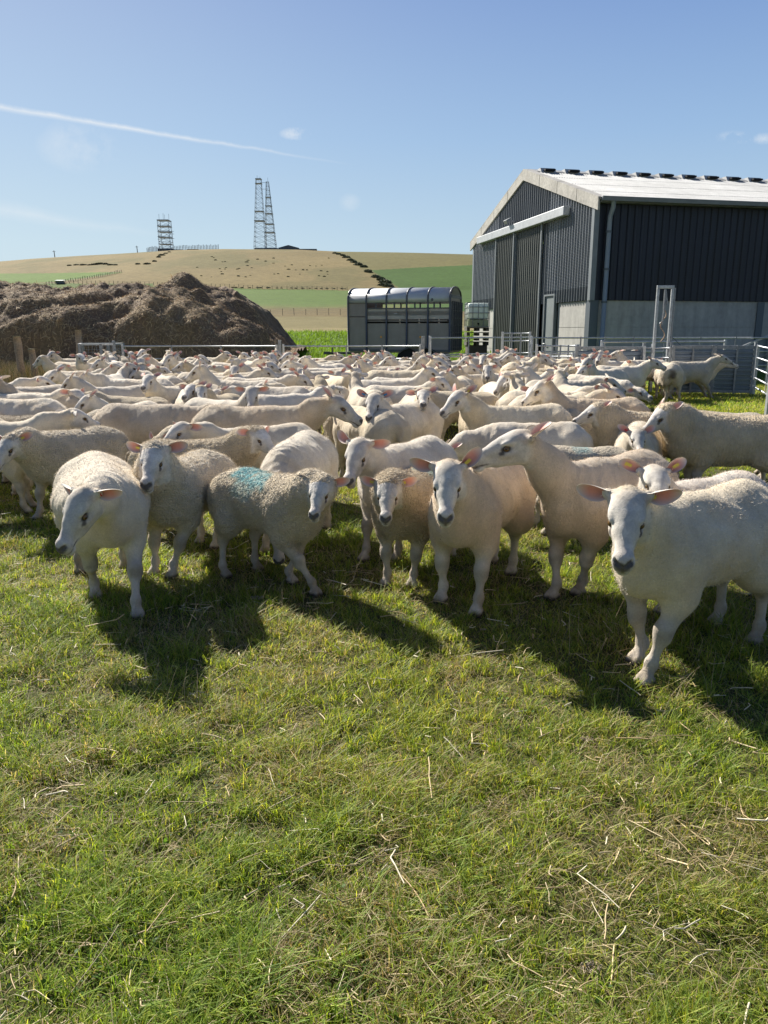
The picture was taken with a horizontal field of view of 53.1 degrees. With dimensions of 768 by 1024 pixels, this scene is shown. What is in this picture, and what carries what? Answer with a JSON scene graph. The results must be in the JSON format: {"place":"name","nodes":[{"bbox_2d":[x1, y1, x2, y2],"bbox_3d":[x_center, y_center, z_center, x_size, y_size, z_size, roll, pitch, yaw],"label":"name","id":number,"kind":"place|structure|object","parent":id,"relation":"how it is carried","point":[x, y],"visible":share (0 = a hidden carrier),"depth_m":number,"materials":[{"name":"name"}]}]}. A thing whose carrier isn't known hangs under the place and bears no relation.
{"place":"outdoors","nodes":[
{"label":"outdoors","id":0,"kind":"place"},
{"bbox_2d":[0,328,767,1023],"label":"grass","id":1,"kind":"structure","parent":0,"point":[386,794],"depth_m":2.62,"materials":[{"name":"plant"}]},
{"bbox_2d":[0,495,767,1023],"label":"straw litter","id":2,"kind":"object","parent":1,"relation":"on","point":[686,677],"visible":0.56,"depth_m":2.43,"materials":[{"name":"plant"}]},
{"bbox_2d":[337,430,458,562],"bbox_3d":[0.087,-0.164,5.468,0.535,0.932,1.460,8,15,31],"label":"sheep","id":3,"kind":"object","parent":1,"relation":"on","point":[366,456],"visible":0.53,"depth_m":5.21},
{"bbox_2d":[0,249,767,1023],"bbox_3d":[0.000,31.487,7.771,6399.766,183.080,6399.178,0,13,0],"label":"ground","id":4,"kind":"structure","parent":0,"point":[298,299],"depth_m":3.06,"materials":[{"name":"plant"}]},
{"bbox_2d":[0,414,33,491],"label":"sheep","id":5,"kind":"object","parent":4,"relation":"on","point":[14,418],"visible":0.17,"depth_m":7.41},
{"bbox_2d":[13,336,25,376],"bbox_3d":[-8.920,-3.589,18.880,0.234,1.430,0.195,0,13,0],"label":"wooden post","id":6,"kind":"object","parent":4,"relation":"on","point":[18,347],"visible":0.75,"depth_m":18.77,"materials":[{"name":"brown wood"}]},
{"bbox_2d":[8,376,54,386],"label":"sheep","id":7,"kind":"object","parent":4,"relation":"on","point":[35,381],"visible":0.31,"depth_m":10.52},
{"bbox_2d":[0,398,70,429],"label":"sheep","id":8,"kind":"object","parent":4,"relation":"on","point":[18,407],"visible":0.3,"depth_m":8.39},
{"bbox_2d":[16,384,61,392],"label":"sheep","id":9,"kind":"object","parent":4,"relation":"on","point":[48,389],"visible":0.1,"depth_m":10.18},
{"bbox_2d":[0,375,88,428],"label":"sheep","id":10,"kind":"object","parent":4,"relation":"on","point":[69,401],"visible":0.2,"depth_m":9.28},
{"bbox_2d":[0,387,89,411],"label":"sheep","id":11,"kind":"object","parent":4,"relation":"on","point":[59,393],"visible":0.27,"depth_m":9.19},
{"bbox_2d":[0,408,100,513],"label":"sheep","id":12,"kind":"object","parent":4,"relation":"on","point":[14,473],"visible":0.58,"depth_m":6.67},
{"bbox_2d":[32,355,77,371],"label":"sheep","id":13,"kind":"object","parent":4,"relation":"on","point":[45,362],"visible":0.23,"depth_m":15.64},
{"bbox_2d":[46,366,67,383],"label":"sheep","id":14,"kind":"object","parent":4,"relation":"on","point":[56,376],"visible":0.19,"depth_m":11.63},
{"bbox_2d":[0,424,129,520],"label":"sheep","id":15,"kind":"object","parent":4,"relation":"on","point":[40,458],"visible":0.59,"depth_m":6.25},
{"bbox_2d":[69,351,123,370],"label":"sheep","id":16,"kind":"object","parent":4,"relation":"on","point":[82,364],"visible":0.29,"depth_m":15.58},
{"bbox_2d":[49,450,151,620],"bbox_3d":[-1.649,0.102,4.556,0.598,0.841,1.451,-6,14,-24],"label":"sheep","id":17,"kind":"object","parent":4,"relation":"on","point":[98,500],"visible":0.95,"depth_m":4.27},
{"bbox_2d":[78,341,124,359],"bbox_3d":[-7.587,-4.013,20.576,1.236,1.120,1.370,0,13,0],"label":"corner pen","id":18,"kind":"object","parent":4,"relation":"on","point":[81,349],"visible":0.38,"depth_m":19.86,"materials":[{"name":"metal"}]},
{"bbox_2d":[60,371,144,396],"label":"sheep","id":19,"kind":"object","parent":4,"relation":"on","point":[73,382],"visible":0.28,"depth_m":10.19},
{"bbox_2d":[74,389,156,412],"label":"sheep","id":20,"kind":"object","parent":4,"relation":"on","point":[91,401],"visible":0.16,"depth_m":8.25},
{"bbox_2d":[106,362,137,378],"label":"sheep","id":21,"kind":"object","parent":4,"relation":"on","point":[125,370],"visible":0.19,"depth_m":12.94},
{"bbox_2d":[79,368,174,386],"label":"sheep","id":22,"kind":"object","parent":4,"relation":"on","point":[98,380],"visible":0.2,"depth_m":11.10},
{"bbox_2d":[84,391,171,403],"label":"sheep","id":23,"kind":"object","parent":4,"relation":"on","point":[109,399],"visible":0.09,"depth_m":9.53},
{"bbox_2d":[92,402,210,443],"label":"sheep","id":24,"kind":"object","parent":4,"relation":"on","point":[138,423],"visible":0.34,"depth_m":7.51},
{"bbox_2d":[0,271,307,365],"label":"muck heap","id":25,"kind":"object","parent":4,"relation":"on","point":[183,308],"visible":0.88,"depth_m":26.13,"materials":[{"name":"soil"}]},
{"bbox_2d":[128,366,183,384],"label":"sheep","id":26,"kind":"object","parent":4,"relation":"on","point":[136,375],"visible":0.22,"depth_m":12.93},
{"bbox_2d":[157,214,173,250],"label":"lattice mast","id":27,"kind":"object","parent":4,"relation":"on","point":[165,230],"visible":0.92,"depth_m":566.42,"materials":[{"name":"metal"}]},
{"bbox_2d":[140,372,220,403],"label":"sheep","id":28,"kind":"object","parent":4,"relation":"on","point":[151,386],"visible":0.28,"depth_m":9.97},
{"bbox_2d":[126,438,236,579],"bbox_3d":[-1.358,-0.085,5.125,0.519,0.950,1.371,2,13,10],"label":"sheep","id":29,"kind":"object","parent":4,"relation":"on","point":[173,485],"visible":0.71,"depth_m":4.83},
{"bbox_2d":[174,381,206,404],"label":"sheep","id":30,"kind":"object","parent":4,"relation":"on","point":[185,394],"visible":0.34,"depth_m":9.23},
{"bbox_2d":[171,360,217,373],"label":"sheep","id":31,"kind":"object","parent":4,"relation":"on","point":[185,366],"visible":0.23,"depth_m":13.59},
{"bbox_2d":[124,424,274,468],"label":"sheep","id":32,"kind":"object","parent":4,"relation":"on","point":[241,446],"visible":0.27,"depth_m":5.97},
{"bbox_2d":[177,362,244,382],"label":"sheep","id":33,"kind":"object","parent":4,"relation":"on","point":[233,369],"visible":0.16,"depth_m":12.62},
{"bbox_2d":[194,383,240,399],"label":"sheep","id":34,"kind":"object","parent":4,"relation":"on","point":[203,391],"visible":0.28,"depth_m":9.32},
{"bbox_2d":[184,385,268,406],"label":"sheep","id":35,"kind":"object","parent":4,"relation":"on","point":[248,397],"visible":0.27,"depth_m":8.38},
{"bbox_2d":[184,361,276,387],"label":"sheep","id":36,"kind":"object","parent":4,"relation":"on","point":[201,372],"visible":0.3,"depth_m":11.01},
{"bbox_2d":[193,364,279,382],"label":"sheep","id":37,"kind":"object","parent":4,"relation":"on","point":[266,372],"visible":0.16,"depth_m":12.34},
{"bbox_2d":[163,421,313,468],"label":"sheep","id":38,"kind":"object","parent":4,"relation":"on","point":[181,430],"visible":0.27,"depth_m":6.47},
{"bbox_2d":[211,356,277,366],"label":"sheep","id":39,"kind":"object","parent":4,"relation":"on","point":[260,360],"visible":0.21,"depth_m":15.63},
{"bbox_2d":[254,178,266,247],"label":"lattice mast","id":40,"kind":"object","parent":4,"relation":"on","point":[256,207],"visible":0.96,"depth_m":563.86,"materials":[{"name":"metal"}]},
{"bbox_2d":[213,385,309,395],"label":"sheep","id":41,"kind":"object","parent":4,"relation":"on","point":[272,390],"visible":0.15,"depth_m":10.19},
{"bbox_2d":[230,358,294,377],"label":"sheep","id":42,"kind":"object","parent":4,"relation":"on","point":[247,368],"visible":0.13,"depth_m":13.89},
{"bbox_2d":[224,370,312,386],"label":"sheep","id":43,"kind":"object","parent":4,"relation":"on","point":[296,379],"visible":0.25,"depth_m":11.56},
{"bbox_2d":[262,182,276,247],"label":"lattice mast","id":44,"kind":"object","parent":4,"relation":"on","point":[266,223],"visible":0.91,"depth_m":570.79,"materials":[{"name":"metal"}]},
{"bbox_2d":[190,386,362,430],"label":"sheep","id":45,"kind":"object","parent":4,"relation":"on","point":[314,413],"visible":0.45,"depth_m":7.25},
{"bbox_2d":[205,465,349,597],"bbox_3d":[-0.688,0.064,4.819,1.236,0.799,0.494,12,18,43],"label":"sheep","id":46,"kind":"object","parent":4,"relation":"on","point":[286,512],"visible":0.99,"depth_m":4.61},
{"bbox_2d":[278,340,281,353],"bbox_3d":[-2.723,-3.842,20.213,0.088,1.313,0.088,0,13,0],"label":"post","id":47,"kind":"object","parent":4,"relation":"on","point":[279,347],"visible":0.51,"depth_m":20.07,"materials":[{"name":"metal"}]},
{"bbox_2d":[121,345,277,359],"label":"field gate","id":48,"kind":"structure","parent":47,"relation":"attached to","point":[171,346],"depth_m":20.07,"materials":[{"name":"metal"}]},
{"bbox_2d":[259,428,339,564],"bbox_3d":[-0.655,-0.160,5.691,0.549,0.827,1.359,2,13,8],"label":"sheep","id":49,"kind":"object","parent":4,"relation":"on","point":[299,450],"visible":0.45,"depth_m":5.48},
{"bbox_2d":[258,384,343,405],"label":"sheep","id":50,"kind":"object","parent":4,"relation":"on","point":[292,399],"visible":0.21,"depth_m":9.33},
{"bbox_2d":[255,380,348,399],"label":"sheep","id":51,"kind":"object","parent":4,"relation":"on","point":[344,391],"visible":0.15,"depth_m":10.45},
{"bbox_2d":[280,357,348,370],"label":"sheep","id":52,"kind":"object","parent":4,"relation":"on","point":[290,363],"visible":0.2,"depth_m":14.30},
{"bbox_2d":[289,364,346,378],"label":"sheep","id":53,"kind":"object","parent":4,"relation":"on","point":[307,373],"visible":0.13,"depth_m":13.43},
{"bbox_2d":[297,355,349,369],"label":"sheep","id":54,"kind":"object","parent":4,"relation":"on","point":[305,360],"visible":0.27,"depth_m":14.78},
{"bbox_2d":[322,416,345,466],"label":"sheep","id":55,"kind":"object","parent":4,"relation":"on","point":[328,427],"visible":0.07,"depth_m":8.59},
{"bbox_2d":[323,363,364,388],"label":"sheep","id":56,"kind":"object","parent":4,"relation":"on","point":[339,381],"visible":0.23,"depth_m":11.57},
{"bbox_2d":[319,394,410,477],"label":"sheep","id":57,"kind":"object","parent":4,"relation":"on","point":[392,426],"visible":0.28,"depth_m":7.40},
{"bbox_2d":[341,371,392,406],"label":"sheep","id":58,"kind":"object","parent":4,"relation":"on","point":[354,398],"visible":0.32,"depth_m":10.20},
{"bbox_2d":[352,357,408,372],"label":"sheep","id":59,"kind":"object","parent":4,"relation":"on","point":[366,367],"visible":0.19,"depth_m":14.78},
{"bbox_2d":[0,358,767,970],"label":"dry stalks","id":60,"kind":"object","parent":4,"relation":"on","point":[10,368],"visible":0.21,"depth_m":3.81,"materials":[{"name":"plant"}]},
{"bbox_2d":[323,286,462,360],"bbox_3d":[0.173,-6.888,28.782,5.237,2.911,2.140,4,14,16],"label":"livestock trailer","id":61,"kind":"object","parent":4,"relation":"on","point":[371,320],"visible":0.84,"depth_m":27.77,"materials":[{"name":"metal"}]},
{"bbox_2d":[357,389,444,440],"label":"sheep","id":62,"kind":"object","parent":4,"relation":"on","point":[429,420],"visible":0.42,"depth_m":8.01},
{"bbox_2d":[361,363,443,387],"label":"sheep","id":63,"kind":"object","parent":4,"relation":"on","point":[425,374],"visible":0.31,"depth_m":11.26},
{"bbox_2d":[364,355,451,379],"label":"sheep","id":64,"kind":"object","parent":4,"relation":"on","point":[372,374],"visible":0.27,"depth_m":12.57},
{"bbox_2d":[360,461,456,587],"bbox_3d":[0.173,0.038,4.928,0.507,0.798,1.380,5,14,21],"label":"sheep","id":65,"kind":"object","parent":4,"relation":"on","point":[400,500],"visible":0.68,"depth_m":4.57},
{"bbox_2d":[366,376,451,403],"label":"sheep","id":66,"kind":"object","parent":4,"relation":"on","point":[399,393],"visible":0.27,"depth_m":10.61},
{"bbox_2d":[400,386,437,410],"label":"sheep","id":67,"kind":"object","parent":4,"relation":"on","point":[422,397],"visible":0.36,"depth_m":8.37},
{"bbox_2d":[421,336,424,352],"bbox_3d":[1.020,-3.906,20.267,0.088,1.413,0.088,0,13,0],"label":"post","id":68,"kind":"object","parent":4,"relation":"on","point":[422,342],"visible":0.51,"depth_m":20.11,"materials":[{"name":"metal"}]},
{"bbox_2d":[282,344,420,359],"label":"field gate","id":69,"kind":"structure","parent":68,"relation":"attached to","point":[346,346],"depth_m":20.11,"materials":[{"name":"metal"}]},
{"bbox_2d":[399,387,498,440],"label":"sheep","id":70,"kind":"object","parent":4,"relation":"on","point":[439,399],"visible":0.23,"depth_m":10.05},
{"bbox_2d":[439,368,475,429],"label":"sheep","id":71,"kind":"object","parent":4,"relation":"on","point":[458,381],"visible":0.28,"depth_m":11.52},
{"bbox_2d":[409,447,536,617],"bbox_3d":[0.529,0.035,4.532,0.548,0.984,1.536,6,15,25],"label":"sheep","id":72,"kind":"object","parent":4,"relation":"on","point":[473,511],"visible":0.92,"depth_m":4.26},
{"bbox_2d":[451,365,498,391],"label":"sheep","id":73,"kind":"object","parent":4,"relation":"on","point":[458,370],"visible":0.27,"depth_m":13.04},
{"bbox_2d":[464,302,489,357],"bbox_3d":[3.629,-6.986,30.123,0.882,2.341,1.155,0,13,0],"label":"water tank","id":74,"kind":"object","parent":4,"relation":"on","point":[476,316],"visible":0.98,"depth_m":29.67,"materials":[{"name":"plastic"}]},
{"bbox_2d":[428,336,528,355],"bbox_3d":[2.693,-4.216,21.180,3.599,1.241,0.060,-8,16,-32],"label":"yard rail","id":75,"kind":"object","parent":4,"relation":"on","point":[430,338],"visible":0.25,"depth_m":20.77,"materials":[{"name":"metal"}]},
{"bbox_2d":[478,371,513,398],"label":"sheep","id":76,"kind":"object","parent":4,"relation":"on","point":[497,390],"visible":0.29,"depth_m":10.64},
{"bbox_2d":[475,364,521,384],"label":"sheep","id":77,"kind":"object","parent":4,"relation":"on","point":[489,375],"visible":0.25,"depth_m":12.57},
{"bbox_2d":[439,383,572,429],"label":"sheep","id":78,"kind":"object","parent":4,"relation":"on","point":[476,412],"visible":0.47,"depth_m":7.66},
{"bbox_2d":[501,332,530,355],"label":"gate","id":79,"kind":"structure","parent":4,"relation":"on","point":[511,341],"depth_m":20.69,"materials":[{"name":"metal"}]},
{"bbox_2d":[503,372,529,390],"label":"sheep","id":80,"kind":"object","parent":4,"relation":"on","point":[514,381],"visible":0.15,"depth_m":10.08},
{"bbox_2d":[446,421,593,459],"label":"sheep","id":81,"kind":"object","parent":4,"relation":"on","point":[566,433],"visible":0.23,"depth_m":6.62},
{"bbox_2d":[500,351,553,371],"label":"sheep","id":82,"kind":"object","parent":4,"relation":"on","point":[540,359],"visible":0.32,"depth_m":15.54},
{"bbox_2d":[495,383,605,405],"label":"sheep","id":83,"kind":"object","parent":4,"relation":"on","point":[507,398],"visible":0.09,"depth_m":9.38},
{"bbox_2d":[516,363,586,383],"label":"sheep","id":84,"kind":"object","parent":4,"relation":"on","point":[532,376],"visible":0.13,"depth_m":11.87},
{"bbox_2d":[546,365,580,391],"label":"sheep","id":85,"kind":"object","parent":4,"relation":"on","point":[560,382],"visible":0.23,"depth_m":10.62},
{"bbox_2d":[508,382,625,406],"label":"sheep","id":86,"kind":"object","parent":4,"relation":"on","point":[610,391],"visible":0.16,"depth_m":8.87},
{"bbox_2d":[525,373,625,393],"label":"sheep","id":87,"kind":"object","parent":4,"relation":"on","point":[593,381],"visible":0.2,"depth_m":11.13},
{"bbox_2d":[472,421,679,601],"bbox_3d":[1.221,-0.041,4.594,1.597,1.091,0.559,-10,17,-38],"label":"sheep","id":88,"kind":"object","parent":4,"relation":"on","point":[555,476],"visible":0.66,"depth_m":4.33},
{"bbox_2d":[533,445,626,535],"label":"sheep","id":89,"kind":"object","parent":4,"relation":"on","point":[575,453],"visible":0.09,"depth_m":5.94},
{"bbox_2d":[566,409,598,446],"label":"sheep","id":90,"kind":"object","parent":4,"relation":"on","point":[587,428],"visible":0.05,"depth_m":7.93},
{"bbox_2d":[521,373,650,411],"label":"sheep","id":91,"kind":"object","parent":4,"relation":"on","point":[546,390],"visible":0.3,"depth_m":8.19},
{"bbox_2d":[580,354,628,396],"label":"sheep","id":92,"kind":"object","parent":4,"relation":"on","point":[619,373],"visible":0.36,"depth_m":13.72},
{"bbox_2d":[575,346,642,360],"bbox_3d":[5.395,-3.434,18.506,1.630,1.094,0.095,1,13,3],"label":"sheeted hurdle","id":93,"kind":"object","parent":4,"relation":"on","point":[631,355],"visible":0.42,"depth_m":18.38,"materials":[{"name":"metal"}]},
{"bbox_2d":[567,374,652,401],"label":"sheep","id":94,"kind":"object","parent":4,"relation":"on","point":[632,390],"visible":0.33,"depth_m":11.80},
{"bbox_2d":[591,352,639,365],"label":"sheep","id":95,"kind":"object","parent":4,"relation":"on","point":[600,360],"visible":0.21,"depth_m":16.43},
{"bbox_2d":[470,168,767,370],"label":"barn","id":96,"kind":"structure","parent":4,"relation":"on","point":[574,253],"depth_m":26.00,"materials":[{"name":"black metal"}]},
{"bbox_2d":[492,232,515,354],"bbox_3d":[4.985,-8.769,32.213,0.070,5.433,2.108,-3,13,-12],"label":"sliding door","id":97,"kind":"structure","parent":96,"relation":"in","point":[505,245],"depth_m":32.13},
{"bbox_2d":[512,224,543,357],"bbox_3d":[5.541,-8.249,29.985,0.070,5.433,2.595,-3,13,-12],"label":"sliding door","id":98,"kind":"structure","parent":96,"relation":"in","point":[528,242],"depth_m":29.85,"materials":[{"name":"metal"}]},
{"bbox_2d":[542,294,556,355],"bbox_3d":[6.044,-6.499,28.281,0.176,2.899,0.923,-3,13,-12],"label":"side door","id":99,"kind":"structure","parent":96,"relation":"in","point":[550,305],"depth_m":28.13,"materials":[{"name":"metal"}]},
{"bbox_2d":[572,400,679,476],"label":"sheep","id":100,"kind":"object","parent":4,"relation":"on","point":[604,418],"visible":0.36,"depth_m":7.60},
{"bbox_2d":[596,356,666,396],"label":"sheep","id":101,"kind":"object","parent":4,"relation":"on","point":[638,374],"visible":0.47,"depth_m":14.63},
{"bbox_2d":[608,349,665,394],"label":"sheep","id":102,"kind":"object","parent":4,"relation":"on","point":[618,355],"visible":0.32,"depth_m":17.40},
{"bbox_2d":[614,420,662,456],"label":"sheep","id":103,"kind":"object","parent":4,"relation":"on","point":[635,434],"visible":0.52,"depth_m":6.72},
{"bbox_2d":[530,336,767,381],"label":"race rail","id":104,"kind":"object","parent":4,"relation":"on","point":[581,338],"visible":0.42,"depth_m":20.56,"materials":[{"name":"metal"}]},
{"bbox_2d":[600,340,726,350],"bbox_3d":[7.140,-3.816,19.688,3.494,1.141,0.056,-3,13,-11],"label":"race rail","id":105,"kind":"object","parent":4,"relation":"on","point":[603,341],"visible":0.49,"depth_m":19.54,"materials":[{"name":"metal"}]},
{"bbox_2d":[653,362,683,400],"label":"sheep","id":106,"kind":"object","parent":4,"relation":"on","point":[669,376],"visible":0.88,"depth_m":15.68},
{"bbox_2d":[576,477,767,688],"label":"sheep","id":107,"kind":"object","parent":4,"relation":"on","point":[674,552],"visible":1,"depth_m":3.38},
{"bbox_2d":[671,345,713,393],"bbox_3d":[7.165,-3.317,17.933,0.959,1.128,0.095,1,13,5],"label":"sheeted hurdle","id":108,"kind":"object","parent":4,"relation":"on","point":[693,355],"visible":0.4,"depth_m":17.86,"materials":[{"name":"metal"}]},
{"bbox_2d":[619,457,767,625],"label":"sheep","id":109,"kind":"object","parent":4,"relation":"on","point":[654,477],"visible":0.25,"depth_m":3.91},
{"bbox_2d":[662,353,732,398],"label":"sheep","id":110,"kind":"object","parent":4,"relation":"on","point":[699,374],"visible":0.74,"depth_m":16.44},
{"bbox_2d":[671,362,738,395],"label":"sheep","id":111,"kind":"object","parent":4,"relation":"on","point":[720,366],"visible":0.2,"depth_m":17.24},
{"bbox_2d":[643,398,767,480],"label":"sheep","id":112,"kind":"object","parent":4,"relation":"on","point":[701,442],"visible":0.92,"depth_m":7.02},
{"bbox_2d":[649,285,766,392],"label":"lifting frame","id":113,"kind":"object","parent":4,"relation":"on","point":[671,310],"visible":0.88,"depth_m":17.87,"materials":[{"name":"metal"}]},
{"bbox_2d":[710,345,756,393],"bbox_3d":[8.081,-3.287,17.803,0.948,1.128,0.095,2,13,10],"label":"sheeted hurdle","id":114,"kind":"object","parent":4,"relation":"on","point":[731,380],"visible":0.73,"depth_m":17.79,"materials":[{"name":"metal"}]},
{"bbox_2d":[736,335,767,367],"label":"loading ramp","id":115,"kind":"structure","parent":4,"relation":"on","point":[762,342],"depth_m":21.04,"materials":[{"name":"metal"}]},
{"bbox_2d":[752,344,767,394],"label":"field gate","id":116,"kind":"structure","parent":4,"relation":"on","point":[756,369],"depth_m":16.79,"materials":[{"name":"metal"}]},
{"bbox_2d":[0,0,767,260],"label":"sky","id":117,"kind":"structure","parent":0,"point":[402,126],"materials":[{"name":"blue"}]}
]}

